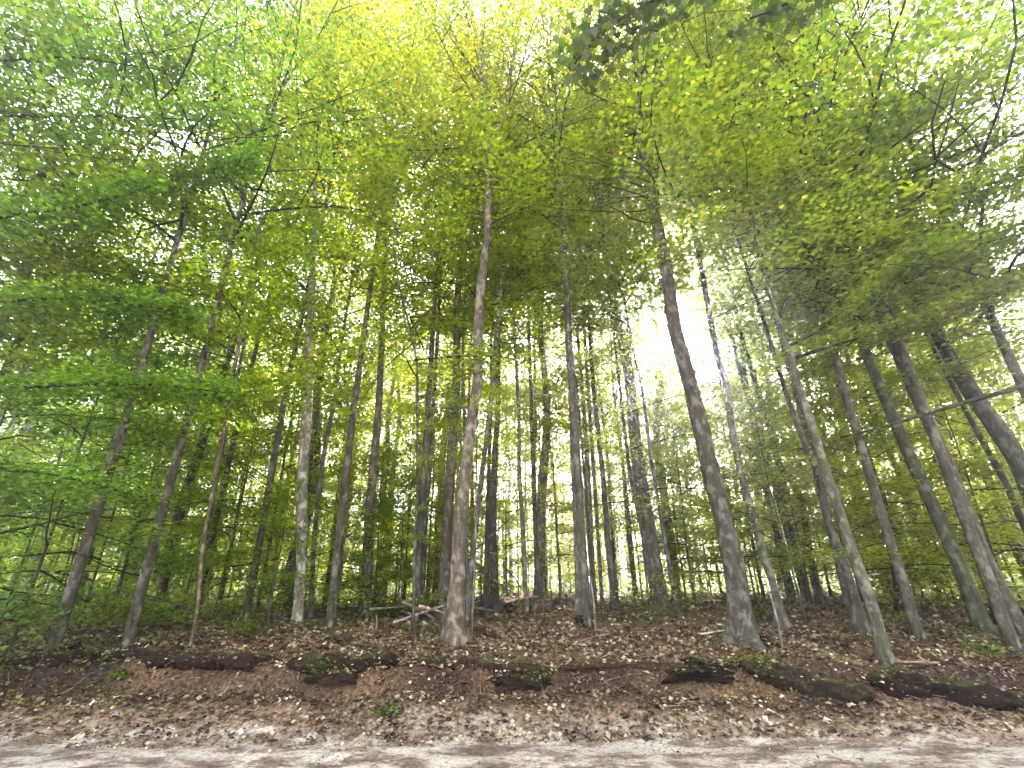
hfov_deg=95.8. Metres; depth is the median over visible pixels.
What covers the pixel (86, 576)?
tree
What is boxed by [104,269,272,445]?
tree
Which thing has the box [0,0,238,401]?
tree
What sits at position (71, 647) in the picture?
root mound
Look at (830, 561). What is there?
sapling
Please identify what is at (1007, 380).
tree
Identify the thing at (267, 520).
sapling
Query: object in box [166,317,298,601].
tree
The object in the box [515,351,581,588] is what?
tree
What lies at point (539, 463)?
tree
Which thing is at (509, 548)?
sapling
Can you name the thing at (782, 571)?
sapling
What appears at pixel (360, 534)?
sapling
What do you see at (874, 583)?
sapling
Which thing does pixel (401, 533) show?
sapling
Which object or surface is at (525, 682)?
root mound
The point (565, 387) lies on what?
tree
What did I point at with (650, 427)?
tree
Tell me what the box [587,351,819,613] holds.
sapling
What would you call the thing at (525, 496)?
sapling
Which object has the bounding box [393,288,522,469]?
tree
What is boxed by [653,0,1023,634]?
tree
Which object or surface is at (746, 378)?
tree
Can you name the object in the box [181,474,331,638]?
sapling
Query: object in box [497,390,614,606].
sapling
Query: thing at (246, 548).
sapling
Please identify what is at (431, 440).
tree
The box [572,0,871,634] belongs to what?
tree
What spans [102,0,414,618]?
tree
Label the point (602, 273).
tree
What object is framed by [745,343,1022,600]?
sapling
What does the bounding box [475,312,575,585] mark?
tree
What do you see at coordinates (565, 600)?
log
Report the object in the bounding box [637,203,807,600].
tree
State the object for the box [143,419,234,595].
sapling
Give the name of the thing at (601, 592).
tree
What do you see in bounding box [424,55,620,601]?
tree
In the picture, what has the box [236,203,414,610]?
tree
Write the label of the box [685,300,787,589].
tree
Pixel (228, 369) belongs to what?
tree
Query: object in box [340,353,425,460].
tree
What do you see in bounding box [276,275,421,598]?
tree
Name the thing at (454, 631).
tree
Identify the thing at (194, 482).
sapling
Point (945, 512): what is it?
sapling
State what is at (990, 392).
tree
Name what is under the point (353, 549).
sapling
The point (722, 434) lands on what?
sapling
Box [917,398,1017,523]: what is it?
sapling
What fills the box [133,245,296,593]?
tree
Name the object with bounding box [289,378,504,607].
sapling
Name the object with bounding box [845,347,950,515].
tree
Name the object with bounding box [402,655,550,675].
root ridge
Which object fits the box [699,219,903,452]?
tree
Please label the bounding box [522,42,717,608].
tree
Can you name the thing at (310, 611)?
tree
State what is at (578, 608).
tree
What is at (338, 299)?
tree
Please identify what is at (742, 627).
tree
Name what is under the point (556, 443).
tree
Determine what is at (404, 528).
sapling
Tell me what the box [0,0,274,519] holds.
tree
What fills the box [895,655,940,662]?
fallen branch
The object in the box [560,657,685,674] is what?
root ridge
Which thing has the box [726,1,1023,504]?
tree
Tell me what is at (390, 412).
tree
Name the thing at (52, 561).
tree
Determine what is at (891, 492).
sapling
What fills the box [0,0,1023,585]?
sky
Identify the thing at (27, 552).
sapling
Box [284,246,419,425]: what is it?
tree
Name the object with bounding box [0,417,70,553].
sapling
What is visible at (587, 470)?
tree
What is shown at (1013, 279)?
tree
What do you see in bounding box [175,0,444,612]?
tree
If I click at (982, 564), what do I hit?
tree
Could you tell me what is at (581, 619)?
root mound
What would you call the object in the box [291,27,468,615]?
tree
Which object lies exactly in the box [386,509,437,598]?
sapling
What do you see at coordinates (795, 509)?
sapling
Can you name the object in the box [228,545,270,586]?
sapling
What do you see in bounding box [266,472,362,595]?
sapling
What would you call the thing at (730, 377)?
tree
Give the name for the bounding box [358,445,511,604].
sapling
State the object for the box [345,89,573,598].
tree
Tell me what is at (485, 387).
sapling
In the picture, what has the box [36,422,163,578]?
sapling
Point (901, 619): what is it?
seedling
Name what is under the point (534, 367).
tree
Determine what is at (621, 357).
sapling
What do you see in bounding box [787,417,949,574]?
sapling
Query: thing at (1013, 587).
sapling
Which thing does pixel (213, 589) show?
sapling
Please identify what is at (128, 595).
tree
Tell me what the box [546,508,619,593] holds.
sapling
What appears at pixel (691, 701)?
fallen branch
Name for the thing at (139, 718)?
twig litter
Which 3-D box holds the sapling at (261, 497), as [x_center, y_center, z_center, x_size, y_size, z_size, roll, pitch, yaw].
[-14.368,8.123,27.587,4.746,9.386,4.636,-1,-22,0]
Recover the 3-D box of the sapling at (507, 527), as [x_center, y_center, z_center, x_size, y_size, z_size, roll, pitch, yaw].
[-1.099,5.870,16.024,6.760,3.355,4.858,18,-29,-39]
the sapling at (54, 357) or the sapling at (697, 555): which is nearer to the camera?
the sapling at (54, 357)
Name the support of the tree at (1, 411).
on the ground
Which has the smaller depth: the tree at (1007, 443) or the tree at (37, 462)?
the tree at (1007, 443)
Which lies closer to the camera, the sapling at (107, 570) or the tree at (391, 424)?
the sapling at (107, 570)
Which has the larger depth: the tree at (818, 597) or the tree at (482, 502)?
the tree at (482, 502)
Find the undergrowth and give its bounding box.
[0,544,1023,722]
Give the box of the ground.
[0,578,1023,767]
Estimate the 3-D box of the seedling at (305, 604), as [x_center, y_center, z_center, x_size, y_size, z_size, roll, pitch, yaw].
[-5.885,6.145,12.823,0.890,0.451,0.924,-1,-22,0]
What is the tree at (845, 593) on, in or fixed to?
on the ground
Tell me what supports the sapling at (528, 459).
on the ground
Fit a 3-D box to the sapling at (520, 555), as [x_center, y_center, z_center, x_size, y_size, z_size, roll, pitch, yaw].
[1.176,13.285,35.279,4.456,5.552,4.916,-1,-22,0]
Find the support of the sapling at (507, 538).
on the ground
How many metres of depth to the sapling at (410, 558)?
19.16 m
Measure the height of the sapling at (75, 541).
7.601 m
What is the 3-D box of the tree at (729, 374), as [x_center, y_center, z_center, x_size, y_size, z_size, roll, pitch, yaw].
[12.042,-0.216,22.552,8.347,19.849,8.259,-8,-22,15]
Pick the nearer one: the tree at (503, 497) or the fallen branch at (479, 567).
the fallen branch at (479, 567)
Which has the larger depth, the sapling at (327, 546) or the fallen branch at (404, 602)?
the sapling at (327, 546)
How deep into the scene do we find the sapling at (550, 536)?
21.38 m
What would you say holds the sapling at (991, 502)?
on the ground
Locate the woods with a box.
[0,405,1022,590]
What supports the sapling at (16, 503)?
on the ground
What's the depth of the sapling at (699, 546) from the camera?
21.50 m
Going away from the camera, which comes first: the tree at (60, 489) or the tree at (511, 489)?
the tree at (60, 489)
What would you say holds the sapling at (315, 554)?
on the ground
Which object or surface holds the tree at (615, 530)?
on the ground
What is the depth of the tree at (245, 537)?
52.74 m
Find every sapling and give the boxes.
[0,199,161,646]
[0,245,209,684]
[0,277,236,630]
[0,332,178,626]
[0,340,229,613]
[0,348,74,583]
[0,405,97,601]
[0,413,172,616]
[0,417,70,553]
[0,446,60,579]
[0,449,46,551]
[0,457,38,580]
[0,512,62,585]
[1,500,125,575]
[2,534,106,591]
[8,529,190,587]
[21,397,120,598]
[32,348,270,634]
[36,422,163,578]
[40,466,101,590]
[40,497,119,573]
[50,355,293,617]
[56,509,193,599]
[78,359,318,628]
[83,503,161,570]
[85,514,180,610]
[89,514,126,592]
[102,438,295,603]
[104,412,209,560]
[131,521,222,600]
[142,457,272,600]
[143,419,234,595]
[147,371,248,572]
[166,415,324,601]
[167,383,329,607]
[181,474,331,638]
[199,476,322,564]
[212,518,258,592]
[216,492,289,582]
[222,449,297,592]
[224,462,440,627]
[225,375,406,609]
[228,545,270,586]
[235,470,407,593]
[237,420,329,555]
[243,388,405,608]
[256,113,531,638]
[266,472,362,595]
[269,414,383,602]
[270,442,440,621]
[277,496,329,592]
[278,475,335,597]
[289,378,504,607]
[308,433,393,556]
[315,443,410,594]
[315,469,351,574]
[327,491,394,565]
[331,365,474,601]
[333,348,485,604]
[339,487,469,620]
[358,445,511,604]
[361,532,427,595]
[373,463,440,598]
[374,473,440,604]
[374,524,476,598]
[376,381,520,597]
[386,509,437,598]
[390,440,439,583]
[392,363,557,637]
[400,504,567,603]
[411,521,527,594]
[435,374,573,595]
[469,384,587,595]
[469,414,516,543]
[469,475,533,587]
[476,508,533,593]
[481,487,528,563]
[491,374,591,597]
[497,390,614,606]
[498,482,533,575]
[500,411,569,592]
[500,523,552,592]
[501,411,701,585]
[512,471,574,577]
[520,345,632,609]
[530,469,573,592]
[543,278,767,610]
[546,379,695,596]
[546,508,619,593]
[546,533,607,578]
[548,499,585,592]
[552,329,699,598]
[552,511,626,574]
[562,489,627,590]
[567,393,673,595]
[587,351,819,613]
[591,475,643,569]
[595,486,717,579]
[596,521,641,588]
[598,370,723,603]
[610,383,757,597]
[616,520,687,583]
[628,430,771,589]
[639,376,765,586]
[646,415,747,598]
[648,378,823,593]
[661,495,743,593]
[664,380,935,619]
[668,389,750,594]
[669,482,724,591]
[678,424,826,604]
[678,428,834,595]
[680,406,787,547]
[682,422,769,543]
[689,359,817,605]
[708,364,861,585]
[708,395,890,604]
[725,387,790,577]
[737,399,798,552]
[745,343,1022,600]
[747,322,1019,613]
[748,384,959,606]
[756,380,880,597]
[759,384,869,596]
[778,346,1023,588]
[784,449,835,590]
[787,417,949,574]
[807,376,1002,580]
[807,505,898,583]
[811,431,897,574]
[818,323,1023,605]
[820,368,962,595]
[822,342,1021,599]
[823,331,1023,588]
[828,366,1023,611]
[843,403,1022,595]
[856,500,972,598]
[864,223,1023,562]
[870,404,936,590]
[872,318,1023,575]
[873,462,1017,588]
[878,395,973,591]
[891,472,1008,590]
[895,481,1020,597]
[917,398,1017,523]
[918,319,1023,524]
[927,428,1023,601]
[933,450,1021,580]
[941,439,1021,565]
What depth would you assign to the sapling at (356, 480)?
28.14 m
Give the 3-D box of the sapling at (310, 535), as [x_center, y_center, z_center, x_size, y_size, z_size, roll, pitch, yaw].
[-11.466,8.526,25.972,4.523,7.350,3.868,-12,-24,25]
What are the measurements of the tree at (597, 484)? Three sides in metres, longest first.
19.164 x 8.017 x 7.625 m
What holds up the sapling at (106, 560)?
on the ground
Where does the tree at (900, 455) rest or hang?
on the ground
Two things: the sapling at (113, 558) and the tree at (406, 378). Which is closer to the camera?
the sapling at (113, 558)
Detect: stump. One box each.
[504,596,511,606]
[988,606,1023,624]
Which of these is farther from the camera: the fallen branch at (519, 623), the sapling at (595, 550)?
the sapling at (595, 550)
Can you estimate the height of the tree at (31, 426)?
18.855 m
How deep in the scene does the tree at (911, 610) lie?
9.96 m
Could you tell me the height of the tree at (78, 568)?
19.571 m
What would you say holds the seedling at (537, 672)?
on the ground
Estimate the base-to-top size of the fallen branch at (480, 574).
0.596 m
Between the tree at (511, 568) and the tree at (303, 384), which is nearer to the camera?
the tree at (303, 384)
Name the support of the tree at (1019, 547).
on the ground
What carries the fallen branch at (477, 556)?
on the ground
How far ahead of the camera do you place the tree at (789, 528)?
16.20 m
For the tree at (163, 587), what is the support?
on the ground
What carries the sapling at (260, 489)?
on the ground
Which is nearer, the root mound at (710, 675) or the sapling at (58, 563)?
the root mound at (710, 675)
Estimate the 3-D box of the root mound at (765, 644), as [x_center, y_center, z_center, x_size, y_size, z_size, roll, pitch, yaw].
[4.317,4.447,7.897,0.466,0.371,0.388,-1,-22,0]
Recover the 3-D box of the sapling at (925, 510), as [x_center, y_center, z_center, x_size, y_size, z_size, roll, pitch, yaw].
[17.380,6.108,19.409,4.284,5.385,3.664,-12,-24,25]
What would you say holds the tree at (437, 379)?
on the ground
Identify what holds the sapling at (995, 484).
on the ground
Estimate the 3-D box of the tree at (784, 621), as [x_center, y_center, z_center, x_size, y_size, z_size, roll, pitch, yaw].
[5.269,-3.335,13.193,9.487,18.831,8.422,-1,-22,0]
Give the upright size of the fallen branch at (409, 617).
0.486 m
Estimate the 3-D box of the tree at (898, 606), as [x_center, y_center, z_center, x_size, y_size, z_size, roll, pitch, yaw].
[9.663,-2.633,14.963,7.979,18.635,8.099,-1,-22,0]
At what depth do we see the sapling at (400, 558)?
12.01 m
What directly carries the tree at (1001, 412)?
on the ground
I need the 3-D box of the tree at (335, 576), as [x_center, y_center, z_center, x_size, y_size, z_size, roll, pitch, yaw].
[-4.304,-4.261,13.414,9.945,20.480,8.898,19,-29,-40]
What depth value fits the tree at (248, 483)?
42.90 m
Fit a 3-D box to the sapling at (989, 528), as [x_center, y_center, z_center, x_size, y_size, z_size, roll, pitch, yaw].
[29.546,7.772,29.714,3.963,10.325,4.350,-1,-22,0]
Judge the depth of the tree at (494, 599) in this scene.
14.40 m
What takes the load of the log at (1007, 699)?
on the ground
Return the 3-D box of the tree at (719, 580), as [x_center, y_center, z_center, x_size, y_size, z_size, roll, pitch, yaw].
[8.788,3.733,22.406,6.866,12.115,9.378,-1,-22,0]
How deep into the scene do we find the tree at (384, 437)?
41.75 m
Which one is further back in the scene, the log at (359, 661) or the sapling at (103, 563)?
the sapling at (103, 563)
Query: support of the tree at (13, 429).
on the ground
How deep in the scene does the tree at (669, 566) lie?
13.37 m
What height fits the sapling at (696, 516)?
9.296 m
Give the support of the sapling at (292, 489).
on the ground
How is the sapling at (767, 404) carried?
on the ground
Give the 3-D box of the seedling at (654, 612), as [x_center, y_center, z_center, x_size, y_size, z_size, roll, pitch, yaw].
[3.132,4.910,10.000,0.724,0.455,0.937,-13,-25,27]
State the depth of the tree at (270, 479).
13.14 m
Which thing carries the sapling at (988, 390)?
on the ground
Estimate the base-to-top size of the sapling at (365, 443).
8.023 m
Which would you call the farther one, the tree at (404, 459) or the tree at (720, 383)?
the tree at (404, 459)
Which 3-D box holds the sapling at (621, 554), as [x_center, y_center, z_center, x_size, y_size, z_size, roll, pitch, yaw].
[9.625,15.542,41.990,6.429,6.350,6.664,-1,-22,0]
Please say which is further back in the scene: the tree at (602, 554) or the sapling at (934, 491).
the tree at (602, 554)
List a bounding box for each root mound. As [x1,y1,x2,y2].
[56,643,85,650]
[303,663,358,684]
[393,656,457,666]
[488,668,551,692]
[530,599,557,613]
[573,615,587,627]
[661,657,735,683]
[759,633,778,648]
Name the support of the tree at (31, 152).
on the ground
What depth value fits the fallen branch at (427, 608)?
10.35 m
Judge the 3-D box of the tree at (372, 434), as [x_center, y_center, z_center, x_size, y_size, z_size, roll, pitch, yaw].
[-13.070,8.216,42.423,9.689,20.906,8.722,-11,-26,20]
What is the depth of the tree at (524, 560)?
14.74 m
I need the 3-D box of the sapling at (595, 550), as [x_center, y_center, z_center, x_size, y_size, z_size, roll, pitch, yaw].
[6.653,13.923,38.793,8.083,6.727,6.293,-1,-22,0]
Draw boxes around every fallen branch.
[259,613,285,632]
[370,599,409,610]
[393,602,446,623]
[402,600,435,621]
[419,604,445,613]
[469,514,513,556]
[469,559,521,599]
[474,604,498,611]
[476,548,497,563]
[476,573,513,594]
[500,622,539,624]
[502,564,532,601]
[505,592,538,602]
[573,633,610,642]
[676,696,707,703]
[698,619,726,635]
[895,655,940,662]
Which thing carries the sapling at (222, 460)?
on the ground
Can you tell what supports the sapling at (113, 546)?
on the ground
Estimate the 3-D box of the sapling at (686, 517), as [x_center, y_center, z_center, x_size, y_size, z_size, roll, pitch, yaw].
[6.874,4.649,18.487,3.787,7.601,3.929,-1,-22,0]
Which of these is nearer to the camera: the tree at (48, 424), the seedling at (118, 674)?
the seedling at (118, 674)
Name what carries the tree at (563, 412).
on the ground
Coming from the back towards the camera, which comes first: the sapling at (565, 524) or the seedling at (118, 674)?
the sapling at (565, 524)
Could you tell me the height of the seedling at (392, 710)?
0.267 m
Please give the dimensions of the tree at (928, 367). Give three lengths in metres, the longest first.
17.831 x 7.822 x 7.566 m
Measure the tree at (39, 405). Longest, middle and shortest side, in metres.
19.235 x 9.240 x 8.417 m
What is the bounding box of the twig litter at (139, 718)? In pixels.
[0,597,1023,767]
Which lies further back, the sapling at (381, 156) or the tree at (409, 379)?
the tree at (409, 379)
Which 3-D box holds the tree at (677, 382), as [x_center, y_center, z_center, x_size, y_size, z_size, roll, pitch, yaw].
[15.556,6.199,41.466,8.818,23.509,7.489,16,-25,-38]
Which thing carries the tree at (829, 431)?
on the ground
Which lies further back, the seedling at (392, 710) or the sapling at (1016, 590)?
the sapling at (1016, 590)
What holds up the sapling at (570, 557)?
on the ground
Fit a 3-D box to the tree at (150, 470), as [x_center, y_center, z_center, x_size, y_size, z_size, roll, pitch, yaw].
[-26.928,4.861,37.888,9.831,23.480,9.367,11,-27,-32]
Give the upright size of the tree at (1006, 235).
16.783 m
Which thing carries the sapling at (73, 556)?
on the ground
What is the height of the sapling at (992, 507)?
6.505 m
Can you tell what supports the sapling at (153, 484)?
on the ground
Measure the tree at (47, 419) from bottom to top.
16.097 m
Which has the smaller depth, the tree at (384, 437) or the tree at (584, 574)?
the tree at (584, 574)
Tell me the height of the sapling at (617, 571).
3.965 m
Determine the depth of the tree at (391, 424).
27.44 m
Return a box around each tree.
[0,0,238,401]
[0,0,259,408]
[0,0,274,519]
[0,0,360,393]
[0,0,405,650]
[0,132,206,419]
[0,214,165,524]
[0,242,271,622]
[0,248,75,446]
[0,267,103,465]
[0,327,103,482]
[0,343,96,527]
[0,369,86,481]
[1,342,129,592]
[1,402,88,564]
[6,314,163,595]
[26,187,238,610]
[31,0,454,647]
[35,257,204,599]
[43,318,232,600]
[54,333,195,583]
[62,169,333,390]
[66,234,272,602]
[75,367,186,595]
[81,141,368,645]
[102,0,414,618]
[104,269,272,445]
[123,57,387,620]
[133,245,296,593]
[143,344,224,594]
[144,67,352,548]
[148,333,333,611]
[153,286,360,614]
[166,298,261,446]
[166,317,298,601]
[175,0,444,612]
[183,344,285,597]
[189,0,443,623]
[191,0,464,619]
[206,123,454,618]
[206,364,287,593]
[208,364,300,593]
[212,204,400,465]
[221,226,385,603]
[228,330,356,599]
[229,351,296,590]
[233,460,265,590]
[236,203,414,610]
[238,352,326,590]
[242,0,531,628]
[264,318,386,473]
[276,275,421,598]
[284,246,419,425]
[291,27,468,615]
[300,285,411,599]
[306,0,551,621]
[321,381,411,574]
[322,291,466,601]
[323,368,384,592]
[330,100,555,615]
[335,292,442,600]
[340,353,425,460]
[343,350,425,539]
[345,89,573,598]
[350,0,607,647]
[352,1,583,623]
[358,370,420,524]
[369,282,526,596]
[377,111,605,617]
[383,306,467,435]
[384,292,466,483]
[384,352,435,591]
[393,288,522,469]
[396,121,583,610]
[398,257,532,597]
[402,361,501,516]
[407,0,692,620]
[408,78,608,610]
[416,0,679,626]
[420,197,541,411]
[421,248,521,597]
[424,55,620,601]
[438,354,541,591]
[444,118,581,622]
[445,146,657,602]
[448,232,594,558]
[465,55,698,610]
[474,443,512,590]
[475,48,668,605]
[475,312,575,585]
[477,401,528,594]
[477,422,536,584]
[479,308,641,593]
[479,341,610,590]
[483,390,541,591]
[496,12,756,605]
[501,246,646,593]
[505,82,736,612]
[506,7,674,607]
[514,0,827,651]
[514,327,618,470]
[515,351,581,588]
[521,186,676,588]
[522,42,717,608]
[526,1,833,629]
[529,438,582,560]
[530,197,748,618]
[535,165,735,602]
[536,407,581,479]
[546,0,846,94]
[547,371,627,497]
[555,330,650,593]
[560,0,1023,649]
[561,429,618,563]
[565,336,646,592]
[565,388,618,591]
[570,0,933,620]
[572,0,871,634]
[581,181,742,601]
[590,371,665,592]
[591,302,690,474]
[592,454,619,589]
[601,0,1023,640]
[619,101,1023,665]
[623,228,888,602]
[628,357,799,594]
[634,118,824,603]
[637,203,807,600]
[638,199,809,600]
[640,371,693,589]
[642,230,861,598]
[644,331,711,587]
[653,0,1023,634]
[660,281,803,575]
[667,0,1023,635]
[667,235,823,593]
[667,272,817,590]
[670,315,748,586]
[674,63,904,611]
[683,0,1023,428]
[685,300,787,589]
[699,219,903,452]
[709,262,859,485]
[710,138,945,601]
[710,338,834,584]
[712,0,1023,532]
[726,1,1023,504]
[730,24,1023,579]
[733,260,890,593]
[750,0,1023,448]
[813,307,982,594]
[821,214,1016,597]
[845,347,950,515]
[853,271,1001,431]
[855,278,1023,445]
[865,119,1023,509]
[903,306,1023,442]
[912,212,1023,420]
[924,224,1023,430]
[925,307,1023,450]
[952,327,1022,459]
[970,262,1023,548]
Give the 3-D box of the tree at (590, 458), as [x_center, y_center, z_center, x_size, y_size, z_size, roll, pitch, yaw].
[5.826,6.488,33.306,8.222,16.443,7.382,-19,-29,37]
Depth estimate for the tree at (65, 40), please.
10.05 m
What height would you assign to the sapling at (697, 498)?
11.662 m
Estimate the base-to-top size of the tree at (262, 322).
12.641 m
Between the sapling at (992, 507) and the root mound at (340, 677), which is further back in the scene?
the sapling at (992, 507)
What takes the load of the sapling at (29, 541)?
on the ground
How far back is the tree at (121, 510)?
36.95 m
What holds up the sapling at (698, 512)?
on the ground
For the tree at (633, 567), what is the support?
on the ground
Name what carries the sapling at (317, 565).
on the ground
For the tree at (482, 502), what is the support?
on the ground
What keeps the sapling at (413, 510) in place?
on the ground
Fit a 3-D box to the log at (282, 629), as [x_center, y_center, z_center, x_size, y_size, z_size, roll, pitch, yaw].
[-4.433,5.159,9.828,0.198,0.162,2.264,-7,-23,14]
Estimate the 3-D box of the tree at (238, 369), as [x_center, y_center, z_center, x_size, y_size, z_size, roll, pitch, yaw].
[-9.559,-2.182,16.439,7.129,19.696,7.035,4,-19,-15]
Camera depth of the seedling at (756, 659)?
6.88 m
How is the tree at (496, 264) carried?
on the ground
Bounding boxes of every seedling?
[96,662,139,683]
[226,617,269,637]
[276,597,315,613]
[306,653,335,676]
[362,698,408,726]
[524,661,557,682]
[640,600,674,623]
[734,651,771,675]
[753,604,789,624]
[880,609,928,628]
[941,637,1014,657]
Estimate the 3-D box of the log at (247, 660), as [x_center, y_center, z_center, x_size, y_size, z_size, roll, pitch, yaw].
[-5.343,4.399,7.468,3.264,0.439,0.676,-4,-22,8]
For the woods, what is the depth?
65.47 m
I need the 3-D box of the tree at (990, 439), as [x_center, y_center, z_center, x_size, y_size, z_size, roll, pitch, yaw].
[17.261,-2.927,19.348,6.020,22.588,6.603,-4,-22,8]
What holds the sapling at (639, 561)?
on the ground
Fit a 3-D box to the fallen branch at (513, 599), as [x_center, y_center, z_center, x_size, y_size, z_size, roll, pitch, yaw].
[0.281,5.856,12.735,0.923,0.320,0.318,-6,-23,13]
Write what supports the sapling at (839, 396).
on the ground
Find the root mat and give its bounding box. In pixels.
[0,658,1019,711]
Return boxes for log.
[105,641,282,671]
[263,620,325,634]
[287,650,399,674]
[469,619,505,638]
[550,597,574,603]
[739,660,873,703]
[867,666,1023,712]
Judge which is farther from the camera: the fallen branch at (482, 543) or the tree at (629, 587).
the tree at (629, 587)
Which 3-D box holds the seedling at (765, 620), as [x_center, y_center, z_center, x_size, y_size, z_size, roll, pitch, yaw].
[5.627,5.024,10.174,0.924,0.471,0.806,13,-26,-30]
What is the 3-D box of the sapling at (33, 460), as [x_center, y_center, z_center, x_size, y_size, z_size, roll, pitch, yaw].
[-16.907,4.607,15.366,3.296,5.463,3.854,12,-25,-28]
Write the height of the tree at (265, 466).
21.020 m
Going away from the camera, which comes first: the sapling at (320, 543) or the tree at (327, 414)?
the sapling at (320, 543)
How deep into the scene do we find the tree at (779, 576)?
25.07 m
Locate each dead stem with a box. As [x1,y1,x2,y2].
[590,579,596,631]
[770,594,782,646]
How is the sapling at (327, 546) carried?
on the ground
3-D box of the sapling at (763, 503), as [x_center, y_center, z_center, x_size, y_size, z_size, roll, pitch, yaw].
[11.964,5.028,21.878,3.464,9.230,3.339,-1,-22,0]
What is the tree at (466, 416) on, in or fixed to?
on the ground
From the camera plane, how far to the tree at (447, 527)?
12.98 m
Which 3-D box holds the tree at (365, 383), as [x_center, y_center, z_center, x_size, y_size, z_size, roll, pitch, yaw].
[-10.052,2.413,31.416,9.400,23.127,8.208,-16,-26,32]
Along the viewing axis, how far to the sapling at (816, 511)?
27.06 m
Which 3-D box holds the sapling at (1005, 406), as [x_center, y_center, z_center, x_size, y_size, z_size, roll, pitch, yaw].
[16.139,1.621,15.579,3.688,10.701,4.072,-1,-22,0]
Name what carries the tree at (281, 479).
on the ground
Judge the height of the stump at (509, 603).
0.395 m
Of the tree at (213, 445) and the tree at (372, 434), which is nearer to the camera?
the tree at (213, 445)
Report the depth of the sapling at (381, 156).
11.22 m
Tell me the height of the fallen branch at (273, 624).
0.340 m
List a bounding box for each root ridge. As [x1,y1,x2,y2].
[0,649,105,667]
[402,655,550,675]
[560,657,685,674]
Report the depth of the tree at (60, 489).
23.82 m
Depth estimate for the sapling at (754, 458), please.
24.55 m
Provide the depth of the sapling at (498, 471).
24.24 m
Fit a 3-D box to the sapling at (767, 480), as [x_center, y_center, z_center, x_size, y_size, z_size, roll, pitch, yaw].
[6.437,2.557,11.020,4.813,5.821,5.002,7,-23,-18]
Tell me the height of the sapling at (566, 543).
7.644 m
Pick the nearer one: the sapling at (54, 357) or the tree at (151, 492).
the sapling at (54, 357)
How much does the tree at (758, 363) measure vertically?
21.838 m
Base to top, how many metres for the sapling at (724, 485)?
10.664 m
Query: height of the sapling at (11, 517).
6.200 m
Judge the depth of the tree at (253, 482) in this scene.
36.52 m
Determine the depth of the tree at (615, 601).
14.03 m
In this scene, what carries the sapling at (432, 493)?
on the ground
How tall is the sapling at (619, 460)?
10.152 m
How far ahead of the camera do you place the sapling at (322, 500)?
11.58 m
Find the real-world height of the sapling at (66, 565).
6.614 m
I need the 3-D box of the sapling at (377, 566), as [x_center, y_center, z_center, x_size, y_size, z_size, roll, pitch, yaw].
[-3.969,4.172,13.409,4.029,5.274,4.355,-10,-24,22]
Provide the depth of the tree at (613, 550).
18.99 m
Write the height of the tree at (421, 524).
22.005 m
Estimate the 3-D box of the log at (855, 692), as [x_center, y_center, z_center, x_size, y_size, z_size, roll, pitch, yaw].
[4.213,4.293,6.672,1.716,0.530,0.366,-5,-22,11]
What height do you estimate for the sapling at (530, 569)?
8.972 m
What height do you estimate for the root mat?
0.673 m
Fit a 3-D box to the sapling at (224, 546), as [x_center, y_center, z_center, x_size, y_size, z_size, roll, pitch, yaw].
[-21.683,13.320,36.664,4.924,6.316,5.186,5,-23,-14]
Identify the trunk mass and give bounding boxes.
[4,459,1014,591]
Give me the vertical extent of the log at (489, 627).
0.329 m
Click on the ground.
(11, 752)
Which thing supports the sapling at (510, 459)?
on the ground
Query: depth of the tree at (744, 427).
28.79 m
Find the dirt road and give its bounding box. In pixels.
[0,749,1023,767]
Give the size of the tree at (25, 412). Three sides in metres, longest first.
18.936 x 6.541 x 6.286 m
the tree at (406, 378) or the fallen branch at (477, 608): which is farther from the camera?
the tree at (406, 378)
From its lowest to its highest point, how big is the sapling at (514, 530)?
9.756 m
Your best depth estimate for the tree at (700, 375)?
36.81 m
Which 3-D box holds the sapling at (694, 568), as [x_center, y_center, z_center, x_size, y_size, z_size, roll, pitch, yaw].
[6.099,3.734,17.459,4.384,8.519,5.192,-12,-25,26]
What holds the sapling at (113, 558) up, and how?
on the ground
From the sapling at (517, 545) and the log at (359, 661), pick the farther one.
the sapling at (517, 545)
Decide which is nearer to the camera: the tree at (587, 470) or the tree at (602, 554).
the tree at (587, 470)
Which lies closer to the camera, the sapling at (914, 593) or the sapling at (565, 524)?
the sapling at (914, 593)
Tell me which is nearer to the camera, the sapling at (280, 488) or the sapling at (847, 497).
the sapling at (280, 488)
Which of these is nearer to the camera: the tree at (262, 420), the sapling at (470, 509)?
the sapling at (470, 509)
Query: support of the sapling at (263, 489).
on the ground
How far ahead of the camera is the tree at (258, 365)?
17.48 m
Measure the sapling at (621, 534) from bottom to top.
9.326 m
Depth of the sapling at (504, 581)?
18.39 m
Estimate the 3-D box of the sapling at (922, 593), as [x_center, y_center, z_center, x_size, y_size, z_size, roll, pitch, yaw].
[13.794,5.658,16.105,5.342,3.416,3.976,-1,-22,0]
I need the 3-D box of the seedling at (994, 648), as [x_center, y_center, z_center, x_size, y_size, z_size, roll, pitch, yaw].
[7.364,4.165,7.304,0.881,0.302,0.887,-1,-22,0]
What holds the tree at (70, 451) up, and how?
on the ground
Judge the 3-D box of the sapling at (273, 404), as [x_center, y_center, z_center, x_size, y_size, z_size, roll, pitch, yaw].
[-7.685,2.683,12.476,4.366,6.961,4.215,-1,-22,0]
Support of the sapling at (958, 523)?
on the ground
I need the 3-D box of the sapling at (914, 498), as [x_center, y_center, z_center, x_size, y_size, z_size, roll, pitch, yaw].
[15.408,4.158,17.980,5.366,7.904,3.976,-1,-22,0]
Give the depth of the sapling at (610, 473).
18.46 m
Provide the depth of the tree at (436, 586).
25.64 m
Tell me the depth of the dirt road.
5.21 m
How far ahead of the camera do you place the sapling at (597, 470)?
16.71 m

